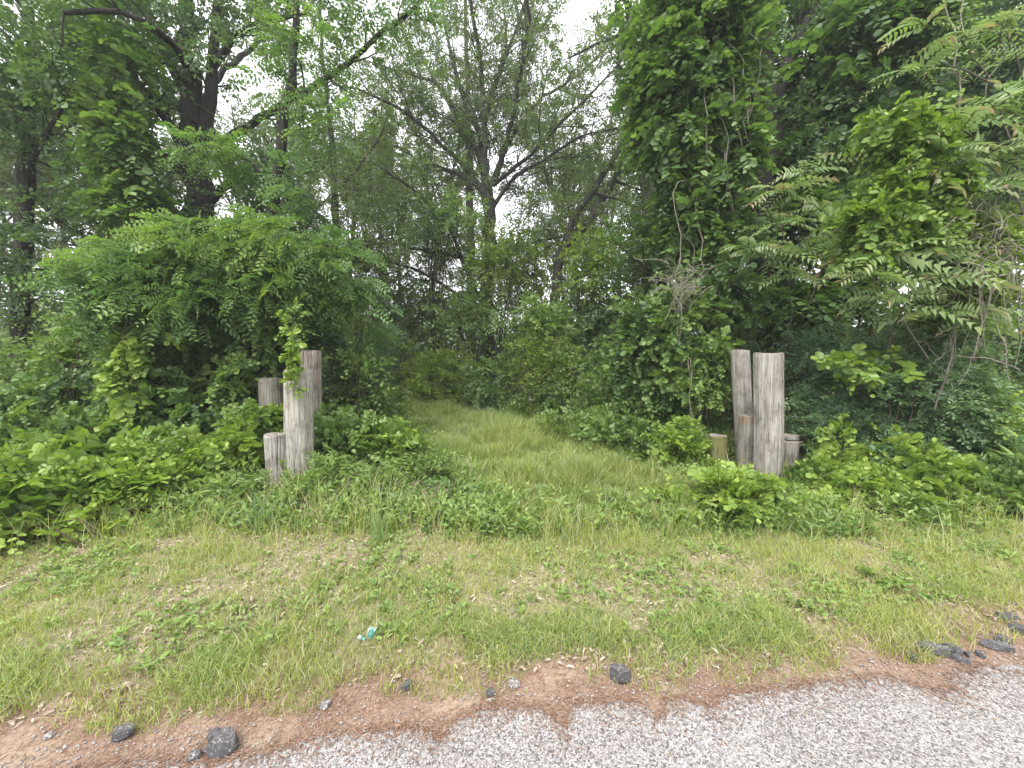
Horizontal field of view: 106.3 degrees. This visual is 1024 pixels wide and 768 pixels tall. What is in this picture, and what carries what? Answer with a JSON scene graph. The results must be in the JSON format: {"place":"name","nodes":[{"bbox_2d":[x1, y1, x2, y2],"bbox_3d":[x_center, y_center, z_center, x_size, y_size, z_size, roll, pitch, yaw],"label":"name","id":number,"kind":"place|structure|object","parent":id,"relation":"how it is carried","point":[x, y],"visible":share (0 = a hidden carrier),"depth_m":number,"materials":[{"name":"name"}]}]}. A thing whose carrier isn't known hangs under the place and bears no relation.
{"place":"outdoors","nodes":[
{"label":"outdoors","id":0,"kind":"place"},
{"bbox_2d":[0,581,1023,767],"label":"dirt verge","id":1,"kind":"structure","parent":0,"point":[408,710],"depth_m":1.69,"materials":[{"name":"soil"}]},
{"bbox_2d":[0,602,1023,767],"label":"loose grit","id":2,"kind":"object","parent":1,"relation":"on","point":[341,722],"visible":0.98,"depth_m":1.64,"materials":[{"name":"grey gravel"}]},
{"bbox_2d":[0,377,1023,741],"bbox_3d":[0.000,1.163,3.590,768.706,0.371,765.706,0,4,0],"label":"ground","id":3,"kind":"structure","parent":0,"point":[356,627],"depth_m":2.41,"materials":[{"name":"green plant"}]},
{"bbox_2d":[0,368,80,419],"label":"climbing vine","id":4,"kind":"object","parent":3,"relation":"on","point":[25,390],"visible":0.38,"depth_m":4.74,"materials":[{"name":"green plant"}]},
{"bbox_2d":[0,394,87,455],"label":"bramble","id":5,"kind":"object","parent":3,"relation":"on","point":[9,419],"visible":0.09,"depth_m":4.37,"materials":[{"name":"green plant"}]},
{"bbox_2d":[0,44,89,321],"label":"tree","id":6,"kind":"object","parent":3,"relation":"on","point":[46,176],"visible":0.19,"depth_m":11.51,"materials":[{"name":"green plant"}]},
{"bbox_2d":[0,425,103,460],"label":"bramble shoot","id":7,"kind":"object","parent":3,"relation":"on","point":[79,437],"visible":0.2,"depth_m":3.96,"materials":[{"name":"green plant"}]},
{"bbox_2d":[0,332,103,406],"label":"shrub","id":8,"kind":"object","parent":3,"relation":"on","point":[13,365],"visible":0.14,"depth_m":5.56,"materials":[{"name":"green plant"}]},
{"bbox_2d":[0,305,119,406],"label":"shrub","id":9,"kind":"object","parent":3,"relation":"on","point":[70,350],"visible":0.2,"depth_m":5.47,"materials":[{"name":"green plant"}]},
{"bbox_2d":[0,441,140,550],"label":"bramble","id":10,"kind":"object","parent":3,"relation":"on","point":[34,468],"visible":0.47,"depth_m":3.21,"materials":[{"name":"green plant"}]},
{"bbox_2d":[0,0,154,382],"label":"tree","id":11,"kind":"object","parent":3,"relation":"on","point":[17,261],"visible":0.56,"depth_m":6.31,"materials":[{"name":"green plant"}]},
{"bbox_2d":[0,442,205,567],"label":"bramble","id":12,"kind":"object","parent":3,"relation":"on","point":[39,508],"visible":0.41,"depth_m":3.23,"materials":[{"name":"green plant"}]},
{"bbox_2d":[4,389,210,456],"bbox_3d":[-4.964,0.763,5.033,2.351,1.450,2.206,2,5,30],"label":"bramble","id":13,"kind":"object","parent":3,"relation":"on","point":[66,421],"visible":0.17,"depth_m":4.54,"materials":[{"name":"green plant"}]},
{"bbox_2d":[0,13,228,259],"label":"tree","id":14,"kind":"object","parent":3,"relation":"on","point":[85,226],"visible":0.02,"depth_m":12.57,"materials":[{"name":"green plant"}]},
{"bbox_2d":[86,320,196,420],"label":"climbing vine","id":15,"kind":"object","parent":3,"relation":"on","point":[106,353],"visible":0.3,"depth_m":4.57,"materials":[{"name":"green plant"}]},
{"bbox_2d":[48,424,251,546],"bbox_3d":[-3.638,1.030,3.967,1.619,1.242,1.847,3,5,40],"label":"bramble","id":16,"kind":"object","parent":3,"relation":"on","point":[132,443],"visible":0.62,"depth_m":3.68,"materials":[{"name":"green plant"}]},
{"bbox_2d":[119,364,258,439],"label":"bramble","id":17,"kind":"object","parent":3,"relation":"on","point":[165,411],"visible":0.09,"depth_m":4.86,"materials":[{"name":"green plant"}]},
{"bbox_2d":[142,415,269,492],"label":"bramble","id":18,"kind":"object","parent":3,"relation":"on","point":[243,445],"visible":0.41,"depth_m":4.18,"materials":[{"name":"green plant"}]},
{"bbox_2d":[173,452,277,508],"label":"weed clump","id":19,"kind":"object","parent":3,"relation":"on","point":[236,479],"visible":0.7,"depth_m":3.70,"materials":[{"name":"green plant"}]},
{"bbox_2d":[0,0,456,355],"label":"tree","id":20,"kind":"object","parent":3,"relation":"on","point":[188,77],"visible":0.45,"depth_m":6.71,"materials":[{"name":"green plant"}]},
{"bbox_2d":[51,0,199,330],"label":"climbing vine","id":21,"kind":"object","parent":20,"relation":"attached to","point":[120,192],"visible":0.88,"depth_m":5.78,"materials":[{"name":"green plant"}]},
{"bbox_2d":[2,0,457,393],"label":"locust tree","id":22,"kind":"object","parent":3,"relation":"on","point":[138,282],"visible":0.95,"depth_m":4.95,"materials":[{"name":"green plant"}]},
{"bbox_2d":[10,310,110,410],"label":"climbing vine","id":23,"kind":"object","parent":22,"relation":"hanging from","point":[82,385],"visible":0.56,"depth_m":4.96,"materials":[{"name":"green plant"}]},
{"bbox_2d":[92,315,171,434],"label":"climbing vine","id":24,"kind":"object","parent":22,"relation":"hanging from","point":[124,352],"visible":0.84,"depth_m":4.47,"materials":[{"name":"green plant"}]},
{"bbox_2d":[157,346,267,439],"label":"climbing vine","id":25,"kind":"object","parent":22,"relation":"hanging from","point":[222,391],"visible":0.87,"depth_m":4.85,"materials":[{"name":"green plant"}]},
{"bbox_2d":[206,291,320,411],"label":"climbing vine","id":26,"kind":"object","parent":22,"relation":"hanging from","point":[254,347],"visible":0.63,"depth_m":5.17,"materials":[{"name":"green plant"}]},
{"bbox_2d":[146,27,320,236],"bbox_3d":[-10.470,-6.391,15.841,6.489,13.444,5.811,-2,4,-22],"label":"tree","id":27,"kind":"object","parent":3,"relation":"on","point":[243,121],"visible":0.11,"depth_m":15.27,"materials":[{"name":"green plant"}]},
{"bbox_2d":[211,397,283,473],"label":"bramble","id":28,"kind":"object","parent":3,"relation":"on","point":[269,417],"visible":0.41,"depth_m":4.42,"materials":[{"name":"green plant"}]},
{"bbox_2d":[283,370,313,476],"bbox_3d":[-2.388,0.551,4.300,0.340,1.421,0.298,0,4,0],"label":"wooden post","id":29,"kind":"object","parent":3,"relation":"on","point":[299,425],"visible":0.62,"depth_m":4.18,"materials":[{"name":"grey wood"}]},
{"bbox_2d":[271,292,321,399],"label":"climbing vine","id":30,"kind":"object","parent":29,"relation":"attached to","point":[292,354],"visible":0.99,"depth_m":4.04,"materials":[{"name":"green plant"}]},
{"bbox_2d":[278,450,361,503],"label":"weed clump","id":31,"kind":"object","parent":3,"relation":"on","point":[315,461],"visible":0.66,"depth_m":3.96,"materials":[{"name":"green plant"}]},
{"bbox_2d":[258,0,410,369],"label":"tree","id":32,"kind":"object","parent":3,"relation":"on","point":[358,169],"visible":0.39,"depth_m":11.52,"materials":[{"name":"green plant"}]},
{"bbox_2d":[296,336,400,416],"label":"shrub","id":33,"kind":"object","parent":3,"relation":"on","point":[357,366],"visible":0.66,"depth_m":5.68,"materials":[{"name":"green plant"}]},
{"bbox_2d":[294,319,404,413],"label":"shrub","id":34,"kind":"object","parent":3,"relation":"on","point":[339,340],"visible":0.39,"depth_m":6.13,"materials":[{"name":"green plant"}]},
{"bbox_2d":[314,94,406,344],"bbox_3d":[-5.784,-5.178,14.586,3.967,11.356,2.973,0,4,0],"label":"sapling","id":35,"kind":"object","parent":3,"relation":"on","point":[349,196],"visible":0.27,"depth_m":14.42,"materials":[{"name":"green plant"}]},
{"bbox_2d":[305,456,415,504],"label":"weed clump","id":36,"kind":"object","parent":3,"relation":"on","point":[392,470],"visible":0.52,"depth_m":4.11,"materials":[{"name":"green plant"}]},
{"bbox_2d":[303,87,424,345],"bbox_3d":[-6.926,-6.027,17.232,6.467,12.678,5.724,1,4,16],"label":"tree","id":37,"kind":"object","parent":3,"relation":"on","point":[366,141],"visible":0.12,"depth_m":15.75,"materials":[{"name":"green plant"}]},
{"bbox_2d":[314,402,426,472],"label":"bush","id":38,"kind":"object","parent":3,"relation":"on","point":[343,430],"visible":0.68,"depth_m":4.71,"materials":[{"name":"green plant"}]},
{"bbox_2d":[322,369,419,429],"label":"bush","id":39,"kind":"object","parent":3,"relation":"on","point":[385,411],"visible":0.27,"depth_m":5.99,"materials":[{"name":"green plant"}]},
{"bbox_2d":[356,410,438,475],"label":"bramble shoot","id":40,"kind":"object","parent":3,"relation":"on","point":[400,424],"visible":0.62,"depth_m":4.82,"materials":[{"name":"green plant"}]},
{"bbox_2d":[357,255,449,396],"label":"shrub","id":41,"kind":"object","parent":3,"relation":"on","point":[410,289],"visible":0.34,"depth_m":12.61,"materials":[{"name":"green plant"}]},
{"bbox_2d":[377,191,473,378],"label":"sapling","id":42,"kind":"object","parent":3,"relation":"on","point":[445,211],"visible":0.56,"depth_m":11.43,"materials":[{"name":"green plant"}]},
{"bbox_2d":[378,443,477,484],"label":"weed clump","id":43,"kind":"object","parent":3,"relation":"on","point":[429,459],"visible":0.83,"depth_m":4.71,"materials":[{"name":"green plant"}]},
{"bbox_2d":[369,52,496,385],"bbox_3d":[-3.504,-6.605,17.497,6.237,13.535,6.450,0,4,0],"label":"tree","id":44,"kind":"object","parent":3,"relation":"on","point":[438,175],"visible":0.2,"depth_m":16.69,"materials":[{"name":"green plant"}]},
{"bbox_2d":[394,336,485,408],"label":"shrub","id":45,"kind":"object","parent":3,"relation":"on","point":[426,377],"visible":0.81,"depth_m":10.58,"materials":[{"name":"green plant"}]},
{"bbox_2d":[399,281,503,365],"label":"shrub","id":46,"kind":"object","parent":3,"relation":"on","point":[407,319],"visible":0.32,"depth_m":11.99,"materials":[{"name":"green plant"}]},
{"bbox_2d":[393,172,513,387],"bbox_3d":[-1.773,-2.796,11.957,3.746,6.892,2.258,0,4,0],"label":"sapling","id":47,"kind":"object","parent":3,"relation":"on","point":[456,201],"visible":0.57,"depth_m":11.53,"materials":[{"name":"green plant"}]},
{"bbox_2d":[271,0,650,389],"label":"tree","id":48,"kind":"object","parent":3,"relation":"on","point":[482,145],"visible":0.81,"depth_m":11.71,"materials":[{"name":"green plant"}]},
{"bbox_2d":[420,282,515,405],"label":"sapling","id":49,"kind":"object","parent":3,"relation":"on","point":[469,309],"visible":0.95,"depth_m":10.98,"materials":[{"name":"green plant"}]},
{"bbox_2d":[450,217,536,377],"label":"sapling","id":50,"kind":"object","parent":3,"relation":"on","point":[492,283],"visible":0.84,"depth_m":11.07,"materials":[{"name":"green plant"}]},
{"bbox_2d":[449,341,539,414],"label":"shrub","id":51,"kind":"object","parent":3,"relation":"on","point":[485,393],"visible":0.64,"depth_m":9.72,"materials":[{"name":"green plant"}]},
{"bbox_2d":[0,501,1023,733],"bbox_3d":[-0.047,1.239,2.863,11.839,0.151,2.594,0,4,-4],"label":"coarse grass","id":52,"kind":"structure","parent":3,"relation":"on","point":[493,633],"depth_m":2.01,"materials":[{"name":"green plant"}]},
{"bbox_2d":[0,251,1023,384],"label":"distant woodland","id":53,"kind":"object","parent":3,"relation":"on","point":[512,329],"visible":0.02,"depth_m":19.44,"materials":[{"name":"green plant"}]},
{"bbox_2d":[0,476,1023,681],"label":"lawn weeds","id":54,"kind":"object","parent":3,"relation":"on","point":[120,640],"visible":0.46,"depth_m":2.49,"materials":[{"name":"green plant"}]},
{"bbox_2d":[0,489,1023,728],"bbox_3d":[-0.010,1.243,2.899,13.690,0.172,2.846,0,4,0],"label":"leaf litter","id":55,"kind":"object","parent":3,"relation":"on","point":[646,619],"visible":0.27,"depth_m":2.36,"materials":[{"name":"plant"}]},
{"bbox_2d":[1,394,1023,566],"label":"seed stalks","id":56,"kind":"object","parent":3,"relation":"on","point":[588,522],"visible":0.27,"depth_m":3.17,"materials":[{"name":"green plant"}]},
{"bbox_2d":[460,190,564,395],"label":"sapling","id":57,"kind":"object","parent":3,"relation":"on","point":[530,274],"visible":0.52,"depth_m":11.46,"materials":[{"name":"green plant"}]},
{"bbox_2d":[49,396,1023,542],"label":"edge weeds","id":58,"kind":"object","parent":3,"relation":"on","point":[482,523],"visible":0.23,"depth_m":3.35,"materials":[{"name":"green plant"}]},
{"bbox_2d":[484,288,598,405],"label":"shrub","id":59,"kind":"object","parent":3,"relation":"on","point":[550,317],"visible":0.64,"depth_m":9.13,"materials":[{"name":"green plant"}]},
{"bbox_2d":[86,426,1004,528],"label":"bank grass","id":60,"kind":"structure","parent":3,"relation":"on","point":[367,491],"depth_m":3.69,"materials":[{"name":"green plant"}]},
{"bbox_2d":[504,321,589,421],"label":"shrub","id":61,"kind":"object","parent":3,"relation":"on","point":[542,361],"visible":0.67,"depth_m":8.41,"materials":[{"name":"green plant"}]},
{"bbox_2d":[514,197,603,343],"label":"sapling","id":62,"kind":"object","parent":3,"relation":"on","point":[558,233],"visible":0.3,"depth_m":11.88,"materials":[{"name":"green plant"}]},
{"bbox_2d":[154,408,976,532],"bbox_3d":[-0.021,0.873,6.174,28.157,0.421,5.996,0,4,0],"label":"ground cover","id":63,"kind":"object","parent":3,"relation":"on","point":[445,480],"visible":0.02,"depth_m":3.86,"materials":[{"name":"green plant"}]},
{"bbox_2d":[510,48,628,377],"bbox_3d":[2.337,-7.091,18.143,6.027,14.385,6.901,0,4,0],"label":"tree","id":64,"kind":"object","parent":3,"relation":"on","point":[560,154],"visible":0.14,"depth_m":17.22,"materials":[{"name":"green plant"}]},
{"bbox_2d":[518,344,628,419],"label":"shrub","id":65,"kind":"object","parent":3,"relation":"on","point":[550,398],"visible":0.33,"depth_m":7.86,"materials":[{"name":"green plant"}]},
{"bbox_2d":[512,76,668,395],"bbox_3d":[3.019,-4.490,11.249,6.314,10.227,3.304,0,4,6],"label":"tree","id":66,"kind":"object","parent":3,"relation":"on","point":[597,210],"visible":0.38,"depth_m":11.12,"materials":[{"name":"green plant"}]},
{"bbox_2d":[547,364,640,416],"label":"shrub","id":67,"kind":"object","parent":3,"relation":"on","point":[600,396],"visible":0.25,"depth_m":6.97,"materials":[{"name":"green plant"}]},
{"bbox_2d":[550,223,641,386],"bbox_3d":[2.319,-1.653,9.517,2.831,4.710,2.166,0,4,0],"label":"shrub","id":68,"kind":"object","parent":3,"relation":"on","point":[587,266],"visible":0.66,"depth_m":9.18,"materials":[{"name":"green plant"}]},
{"bbox_2d":[541,0,653,295],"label":"tree","id":69,"kind":"object","parent":3,"relation":"on","point":[645,195],"visible":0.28,"depth_m":9.47,"materials":[{"name":"green plant"}]},
{"bbox_2d":[551,261,648,371],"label":"shrub","id":70,"kind":"object","parent":3,"relation":"on","point":[586,341],"visible":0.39,"depth_m":9.53,"materials":[{"name":"green plant"}]},
{"bbox_2d":[571,402,672,467],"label":"bramble","id":71,"kind":"object","parent":3,"relation":"on","point":[624,436],"visible":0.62,"depth_m":5.45,"materials":[{"name":"green plant"}]},
{"bbox_2d":[581,235,671,342],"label":"shrub","id":72,"kind":"object","parent":3,"relation":"on","point":[625,280],"visible":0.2,"depth_m":8.19,"materials":[{"name":"green plant"}]},
{"bbox_2d":[585,190,676,396],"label":"sapling","id":73,"kind":"object","parent":3,"relation":"on","point":[635,222],"visible":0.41,"depth_m":7.38,"materials":[{"name":"green plant"}]},
{"bbox_2d":[605,360,726,454],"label":"shrub","id":74,"kind":"object","parent":3,"relation":"on","point":[676,411],"visible":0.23,"depth_m":5.74,"materials":[{"name":"green plant"}]},
{"bbox_2d":[640,414,712,469],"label":"bramble shoot","id":75,"kind":"object","parent":3,"relation":"on","point":[678,428],"visible":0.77,"depth_m":4.84,"materials":[{"name":"green plant"}]},
{"bbox_2d":[636,217,724,416],"bbox_3d":[2.271,-0.458,5.241,1.402,3.188,1.032,-2,5,-29],"label":"dead vine","id":76,"kind":"object","parent":3,"relation":"on","point":[681,289],"visible":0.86,"depth_m":5.06,"materials":[{"name":"plant"}]},
{"bbox_2d":[597,0,771,411],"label":"tree","id":77,"kind":"object","parent":3,"relation":"on","point":[619,22],"visible":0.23,"depth_m":6.25,"materials":[{"name":"green plant"}]},
{"bbox_2d":[606,0,818,418],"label":"climbing vine","id":78,"kind":"object","parent":77,"relation":"hanging from","point":[696,136],"visible":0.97,"depth_m":5.39,"materials":[{"name":"green plant"}]},
{"bbox_2d":[600,237,776,444],"bbox_3d":[2.550,-0.476,5.839,2.069,3.295,2.087,-3,5,-36],"label":"climbing vine","id":79,"kind":"object","parent":3,"relation":"on","point":[656,357],"visible":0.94,"depth_m":5.32,"materials":[{"name":"green plant"}]},
{"bbox_2d":[672,459,796,536],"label":"bramble shoot","id":80,"kind":"object","parent":3,"relation":"on","point":[731,480],"visible":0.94,"depth_m":3.32,"materials":[{"name":"green plant"}]},
{"bbox_2d":[730,349,752,461],"bbox_3d":[2.943,0.391,4.890,0.364,1.657,0.223,0,4,0],"label":"wooden post","id":81,"kind":"object","parent":3,"relation":"on","point":[741,380],"visible":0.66,"depth_m":4.78,"materials":[{"name":"grey wood"}]},
{"bbox_2d":[702,306,825,432],"bbox_3d":[4.160,-0.056,6.560,2.137,2.675,2.169,0,4,0],"label":"shrub","id":82,"kind":"object","parent":3,"relation":"on","point":[754,348],"visible":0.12,"depth_m":6.35,"materials":[{"name":"green plant"}]},
{"bbox_2d":[753,353,783,476],"bbox_3d":[2.897,0.452,4.342,0.358,1.612,0.306,0,4,0],"label":"wooden post","id":83,"kind":"object","parent":3,"relation":"on","point":[768,409],"visible":0.87,"depth_m":4.22,"materials":[{"name":"grey wood"}]},
{"bbox_2d":[718,151,865,365],"bbox_3d":[3.728,-0.821,4.891,2.067,3.960,1.489,-2,4,-26],"label":"sumac tree","id":84,"kind":"object","parent":3,"relation":"on","point":[790,249],"visible":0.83,"depth_m":4.78,"materials":[{"name":"green plant"}]},
{"bbox_2d":[650,0,1011,418],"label":"tree","id":85,"kind":"object","parent":3,"relation":"on","point":[805,13],"visible":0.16,"depth_m":6.51,"materials":[{"name":"green plant"}]},
{"bbox_2d":[746,0,992,389],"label":"climbing vine","id":86,"kind":"object","parent":85,"relation":"attached to","point":[878,19],"visible":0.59,"depth_m":5.85,"materials":[{"name":"green plant"}]},
{"bbox_2d":[788,450,959,525],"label":"bramble","id":87,"kind":"object","parent":3,"relation":"on","point":[874,478],"visible":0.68,"depth_m":3.71,"materials":[{"name":"green plant"}]},
{"bbox_2d":[773,312,1023,469],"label":"bush","id":88,"kind":"object","parent":3,"relation":"on","point":[956,424],"visible":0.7,"depth_m":4.33,"materials":[{"name":"green plant"}]},
{"bbox_2d":[810,343,925,462],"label":"climbing vine","id":89,"kind":"object","parent":88,"relation":"on","point":[839,360],"visible":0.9,"depth_m":4.16,"materials":[{"name":"green plant"}]},
{"bbox_2d":[802,0,1023,329],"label":"tree","id":90,"kind":"object","parent":3,"relation":"on","point":[1009,71],"visible":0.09,"depth_m":6.76,"materials":[{"name":"green plant"}]},
{"bbox_2d":[858,422,971,472],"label":"bramble shoot","id":91,"kind":"object","parent":3,"relation":"on","point":[934,446],"visible":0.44,"depth_m":4.04,"materials":[{"name":"green plant"}]},
{"bbox_2d":[811,88,1023,432],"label":"climbing vine","id":92,"kind":"object","parent":3,"relation":"on","point":[892,202],"visible":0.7,"depth_m":3.82,"materials":[{"name":"green plant"}]},
{"bbox_2d":[815,237,1023,409],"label":"sumac tree","id":93,"kind":"object","parent":3,"relation":"on","point":[911,280],"visible":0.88,"depth_m":3.82,"materials":[{"name":"green plant"}]},
{"bbox_2d":[839,442,1021,526],"bbox_3d":[4.089,1.111,3.963,1.374,0.970,1.404,0,4,0],"label":"bramble","id":94,"kind":"object","parent":3,"relation":"on","point":[917,472],"visible":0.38,"depth_m":3.69,"materials":[{"name":"green plant"}]},
{"bbox_2d":[859,0,1023,380],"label":"sumac tree","id":95,"kind":"object","parent":3,"relation":"on","point":[987,23],"visible":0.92,"depth_m":4.70,"materials":[{"name":"green plant"}]},
{"bbox_2d":[885,69,1023,352],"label":"sumac tree","id":96,"kind":"object","parent":3,"relation":"on","point":[1000,105],"visible":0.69,"depth_m":3.67,"materials":[{"name":"green plant"}]},
{"bbox_2d":[910,187,1023,390],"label":"dead vine","id":97,"kind":"object","parent":96,"relation":"hanging from","point":[991,289],"visible":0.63,"depth_m":3.73,"materials":[{"name":"plant"}]},
{"bbox_2d":[935,455,1023,522],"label":"bramble","id":98,"kind":"object","parent":3,"relation":"on","point":[990,476],"visible":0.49,"depth_m":3.56,"materials":[{"name":"green plant"}]},
{"bbox_2d":[943,369,1023,487],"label":"climbing vine","id":99,"kind":"object","parent":3,"relation":"on","point":[972,457],"visible":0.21,"depth_m":4.11,"materials":[{"name":"green plant"}]},
{"bbox_2d":[958,299,1023,396],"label":"shrub","id":100,"kind":"object","parent":3,"relation":"on","point":[1017,379],"visible":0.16,"depth_m":6.10,"materials":[{"name":"green plant"}]},
{"bbox_2d":[0,0,1023,347],"label":"sky","id":101,"kind":"structure","parent":0,"point":[580,10],"materials":[{"name":"white"}]},
{"bbox_2d":[108,664,1023,767],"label":"asphalt road","id":102,"kind":"structure","parent":0,"point":[889,739],"depth_m":1.51,"materials":[{"name":"grey asphalt"}]},
{"bbox_2d":[47,658,1023,767],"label":"needle crumbs","id":103,"kind":"object","parent":102,"relation":"on","point":[874,675],"visible":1,"depth_m":1.60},
{"bbox_2d":[323,385,868,546],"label":"tall grass","id":104,"kind":"structure","parent":0,"point":[508,430],"depth_m":4.33,"materials":[{"name":"green plant"}]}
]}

